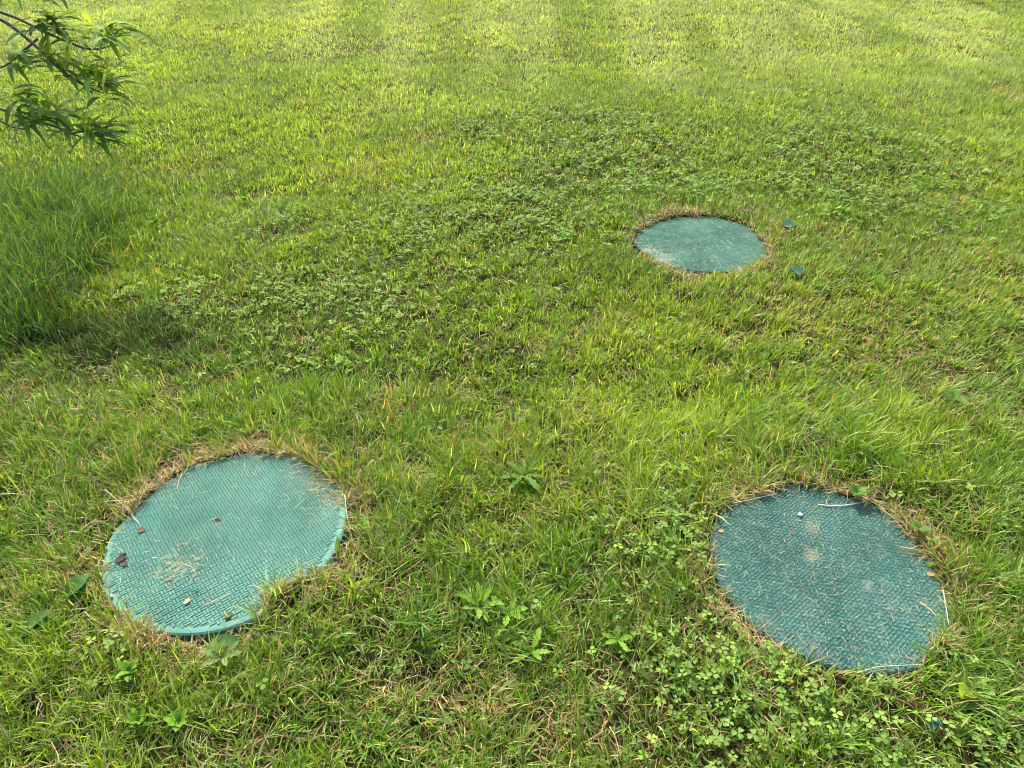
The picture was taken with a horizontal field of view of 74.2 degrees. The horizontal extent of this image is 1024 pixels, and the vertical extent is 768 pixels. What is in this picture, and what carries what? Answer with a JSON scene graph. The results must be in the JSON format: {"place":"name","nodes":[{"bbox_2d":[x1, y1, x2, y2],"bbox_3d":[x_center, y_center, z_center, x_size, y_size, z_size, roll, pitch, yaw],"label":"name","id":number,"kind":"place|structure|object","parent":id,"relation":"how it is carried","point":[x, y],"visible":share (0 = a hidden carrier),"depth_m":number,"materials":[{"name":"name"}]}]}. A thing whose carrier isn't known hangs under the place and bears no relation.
{"place":"outdoors","nodes":[
{"label":"outdoors","id":0,"kind":"place"},
{"bbox_2d":[0,0,1023,767],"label":"ground","id":1,"kind":"structure","parent":0,"point":[718,752],"depth_m":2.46,"materials":[{"name":"green plant"}]},
{"bbox_2d":[18,610,54,636],"bbox_3d":[-1.085,0.548,1.542,0.085,0.040,0.044,-17,41,-19],"label":"plantain plant","id":2,"kind":"object","parent":1,"relation":"on","point":[30,618],"visible":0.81,"depth_m":1.54,"materials":[{"name":"green plant"}]},
{"bbox_2d":[65,575,88,596],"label":"plantain plant","id":3,"kind":"object","parent":1,"relation":"on","point":[80,583],"visible":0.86,"depth_m":1.62,"materials":[{"name":"green plant"}]},
{"bbox_2d":[0,0,158,162],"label":"peach tree","id":4,"kind":"object","parent":1,"relation":"on","point":[87,72],"visible":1,"depth_m":2.56,"materials":[{"name":"green plant"}]},
{"bbox_2d":[0,140,244,393],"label":"tall grass","id":5,"kind":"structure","parent":1,"relation":"on","point":[28,282],"depth_m":3.03,"materials":[{"name":"green plant"}]},
{"bbox_2d":[115,659,138,681],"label":"leafy weed","id":6,"kind":"object","parent":1,"relation":"on","point":[128,666],"visible":0.99,"depth_m":1.45,"materials":[{"name":"green plant"}]},
{"bbox_2d":[125,707,145,723],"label":"leafy weed","id":7,"kind":"object","parent":1,"relation":"on","point":[132,715],"visible":0.98,"depth_m":1.37,"materials":[{"name":"green plant"}]},
{"bbox_2d":[146,213,159,223],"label":"leafy weed","id":8,"kind":"object","parent":1,"relation":"on","point":[154,218],"visible":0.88,"depth_m":3.24,"materials":[{"name":"green plant"}]},
{"bbox_2d":[163,708,186,731],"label":"leafy weed","id":9,"kind":"object","parent":1,"relation":"on","point":[179,716],"visible":0.98,"depth_m":1.36,"materials":[{"name":"green plant"}]},
{"bbox_2d":[199,640,240,665],"bbox_3d":[-0.634,0.589,1.470,0.099,0.027,0.068,-1,39,0],"label":"dandelion plant","id":10,"kind":"object","parent":1,"relation":"on","point":[220,657],"visible":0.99,"depth_m":1.47,"materials":[{"name":"green plant"}]},
{"bbox_2d":[101,453,348,646],"bbox_3d":[-0.745,0.426,1.817,0.628,0.123,0.628,-1,39,0],"label":"septic tank lid","id":11,"kind":"object","parent":1,"relation":"on","point":[167,519],"visible":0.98,"depth_m":1.75,"materials":[{"name":"green plastic"}]},
{"bbox_2d":[115,553,125,561],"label":"dead leaf","id":12,"kind":"object","parent":11,"relation":"on","point":[120,557],"visible":1,"depth_m":1.70,"materials":[{"name":"brown plant"}]},
{"bbox_2d":[104,447,350,629],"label":"grass clippings","id":13,"kind":"object","parent":11,"relation":"on","point":[315,488],"depth_m":1.78,"materials":[{"name":"plant"}]},
{"bbox_2d":[224,611,231,617],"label":"green leaf","id":14,"kind":"object","parent":11,"relation":"on","point":[228,614],"visible":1,"depth_m":1.57,"materials":[{"name":"green plant"}]},
{"bbox_2d":[211,634,239,645],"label":"plantain plant","id":15,"kind":"object","parent":1,"relation":"on","point":[232,638],"visible":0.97,"depth_m":1.51,"materials":[{"name":"green plant"}]},
{"bbox_2d":[237,188,248,200],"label":"leafy weed","id":16,"kind":"object","parent":1,"relation":"on","point":[244,195],"visible":1,"depth_m":3.49,"materials":[{"name":"green plant"}]},
{"bbox_2d":[335,535,339,557],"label":"grass tuft","id":17,"kind":"object","parent":1,"relation":"on","point":[337,547],"visible":1,"depth_m":1.68,"materials":[{"name":"green plant"}]},
{"bbox_2d":[357,518,367,527],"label":"leafy weed","id":18,"kind":"object","parent":1,"relation":"on","point":[362,523],"visible":0.95,"depth_m":1.75,"materials":[{"name":"green plant"}]},
{"bbox_2d":[390,577,454,636],"bbox_3d":[-0.209,0.513,1.503,0.120,0.099,0.138,30,48,33],"label":"grass tuft","id":19,"kind":"object","parent":1,"relation":"on","point":[417,615],"visible":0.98,"depth_m":1.52,"materials":[{"name":"green plant"}]},
{"bbox_2d":[459,581,503,621],"bbox_3d":[-0.069,0.507,1.564,0.088,0.031,0.095,-28,46,-30],"label":"dandelion plant","id":20,"kind":"object","parent":1,"relation":"on","point":[479,611],"visible":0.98,"depth_m":1.56,"materials":[{"name":"green plant"}]},
{"bbox_2d":[489,596,528,625],"bbox_3d":[-0.008,0.523,1.552,0.094,0.022,0.089,-1,39,0],"label":"dandelion plant","id":21,"kind":"object","parent":1,"relation":"on","point":[510,606],"visible":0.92,"depth_m":1.55,"materials":[{"name":"green plant"}]},
{"bbox_2d":[0,29,1023,767],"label":"clover","id":22,"kind":"object","parent":1,"relation":"on","point":[724,649],"visible":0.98,"depth_m":2.82,"materials":[{"name":"green plant"}]},
{"bbox_2d":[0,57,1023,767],"bbox_3d":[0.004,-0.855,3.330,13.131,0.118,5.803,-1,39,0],"label":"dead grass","id":23,"kind":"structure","parent":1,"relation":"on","point":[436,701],"depth_m":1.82,"materials":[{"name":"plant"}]},
{"bbox_2d":[502,457,542,490],"bbox_3d":[0.028,0.254,1.904,0.125,0.029,0.121,-1,39,0],"label":"dandelion plant","id":24,"kind":"object","parent":1,"relation":"on","point":[530,480],"visible":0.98,"depth_m":1.91,"materials":[{"name":"green plant"}]},
{"bbox_2d":[511,627,549,662],"bbox_3d":[0.040,0.576,1.494,0.087,0.023,0.089,-1,39,0],"label":"dandelion plant","id":25,"kind":"object","parent":1,"relation":"on","point":[535,643],"visible":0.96,"depth_m":1.49,"materials":[{"name":"green plant"}]},
{"bbox_2d":[601,625,631,651],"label":"dandelion plant","id":26,"kind":"object","parent":1,"relation":"on","point":[614,640],"visible":1,"depth_m":1.51,"materials":[{"name":"green plant"}]},
{"bbox_2d":[667,459,688,474],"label":"dandelion plant","id":27,"kind":"object","parent":1,"relation":"on","point":[677,465],"visible":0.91,"depth_m":1.90,"materials":[{"name":"green plant"}]},
{"bbox_2d":[633,216,765,275],"bbox_3d":[0.846,-0.604,3.083,0.606,0.124,0.606,-1,39,0],"label":"septic tank lid","id":28,"kind":"object","parent":1,"relation":"on","point":[682,227],"visible":0.56,"depth_m":3.01,"materials":[{"name":"green plastic"}]},
{"bbox_2d":[638,215,756,268],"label":"grass clippings","id":29,"kind":"object","parent":28,"relation":"on","point":[693,240],"depth_m":2.98,"materials":[{"name":"plant"}]},
{"bbox_2d":[782,219,795,227],"bbox_3d":[1.266,-0.729,3.083,0.069,0.004,0.058,17,56,17],"label":"plastic chip","id":30,"kind":"object","parent":1,"relation":"on","point":[788,222],"visible":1,"depth_m":3.08,"materials":[{"name":"teal plastic"}]},
{"bbox_2d":[791,266,803,274],"bbox_3d":[1.163,-0.464,2.762,0.048,0.004,0.051,18,57,18],"label":"plastic chip","id":31,"kind":"object","parent":1,"relation":"on","point":[798,270],"visible":1,"depth_m":2.76,"materials":[{"name":"teal plastic"}]},
{"bbox_2d":[709,484,954,681],"bbox_3d":[0.783,0.492,1.708,0.586,0.122,0.586,-1,39,0],"label":"septic tank lid","id":32,"kind":"object","parent":1,"relation":"on","point":[853,593],"visible":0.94,"depth_m":1.64,"materials":[{"name":"blue plastic"}]},
{"bbox_2d":[733,494,774,503],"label":"dry stem","id":33,"kind":"object","parent":32,"relation":"on","point":[751,499],"visible":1,"depth_m":1.83,"materials":[{"name":"beige plant"}]},
{"bbox_2d":[712,480,954,673],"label":"grass clippings","id":34,"kind":"object","parent":32,"relation":"on","point":[834,578],"depth_m":1.63,"materials":[{"name":"plant"}]},
{"bbox_2d":[818,501,864,505],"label":"twig","id":35,"kind":"object","parent":32,"relation":"on","point":[838,505],"visible":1,"depth_m":1.81,"materials":[{"name":"beige plant"}]},
{"bbox_2d":[859,495,908,536],"bbox_3d":[0.981,0.341,1.775,0.023,0.012,0.156,-20,42,-22],"label":"dry stem","id":36,"kind":"object","parent":32,"relation":"on","point":[884,510],"visible":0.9,"depth_m":1.79,"materials":[{"name":"beige plant"}]},
{"bbox_2d":[857,664,921,672],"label":"dry stem","id":37,"kind":"object","parent":32,"relation":"on","point":[884,666],"visible":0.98,"depth_m":1.44,"materials":[{"name":"beige plant"}]},
{"bbox_2d":[942,587,948,625],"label":"dry stem","id":38,"kind":"object","parent":32,"relation":"on","point":[945,604],"visible":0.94,"depth_m":1.57,"materials":[{"name":"beige plant"}]},
{"bbox_2d":[847,484,871,494],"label":"leafy weed","id":39,"kind":"object","parent":1,"relation":"on","point":[856,489],"visible":1,"depth_m":1.81,"materials":[{"name":"green plant"}]},
{"bbox_2d":[911,519,932,530],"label":"leafy weed","id":40,"kind":"object","parent":1,"relation":"on","point":[919,527],"visible":0.98,"depth_m":1.71,"materials":[{"name":"green plant"}]},
{"bbox_2d":[929,716,942,729],"bbox_3d":[0.841,0.674,1.347,0.029,0.004,0.020,-33,50,-14],"label":"plastic chip","id":41,"kind":"object","parent":1,"relation":"on","point":[934,724],"visible":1,"depth_m":1.34,"materials":[{"name":"teal plastic"}]},
{"bbox_2d":[943,388,971,403],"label":"leafy weed","id":42,"kind":"object","parent":1,"relation":"on","point":[955,393],"visible":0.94,"depth_m":2.17,"materials":[{"name":"green plant"}]},
{"bbox_2d":[958,681,977,699],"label":"leafy weed","id":43,"kind":"object","parent":1,"relation":"on","point":[961,687],"visible":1,"depth_m":1.38,"materials":[{"name":"green plant"}]}
]}

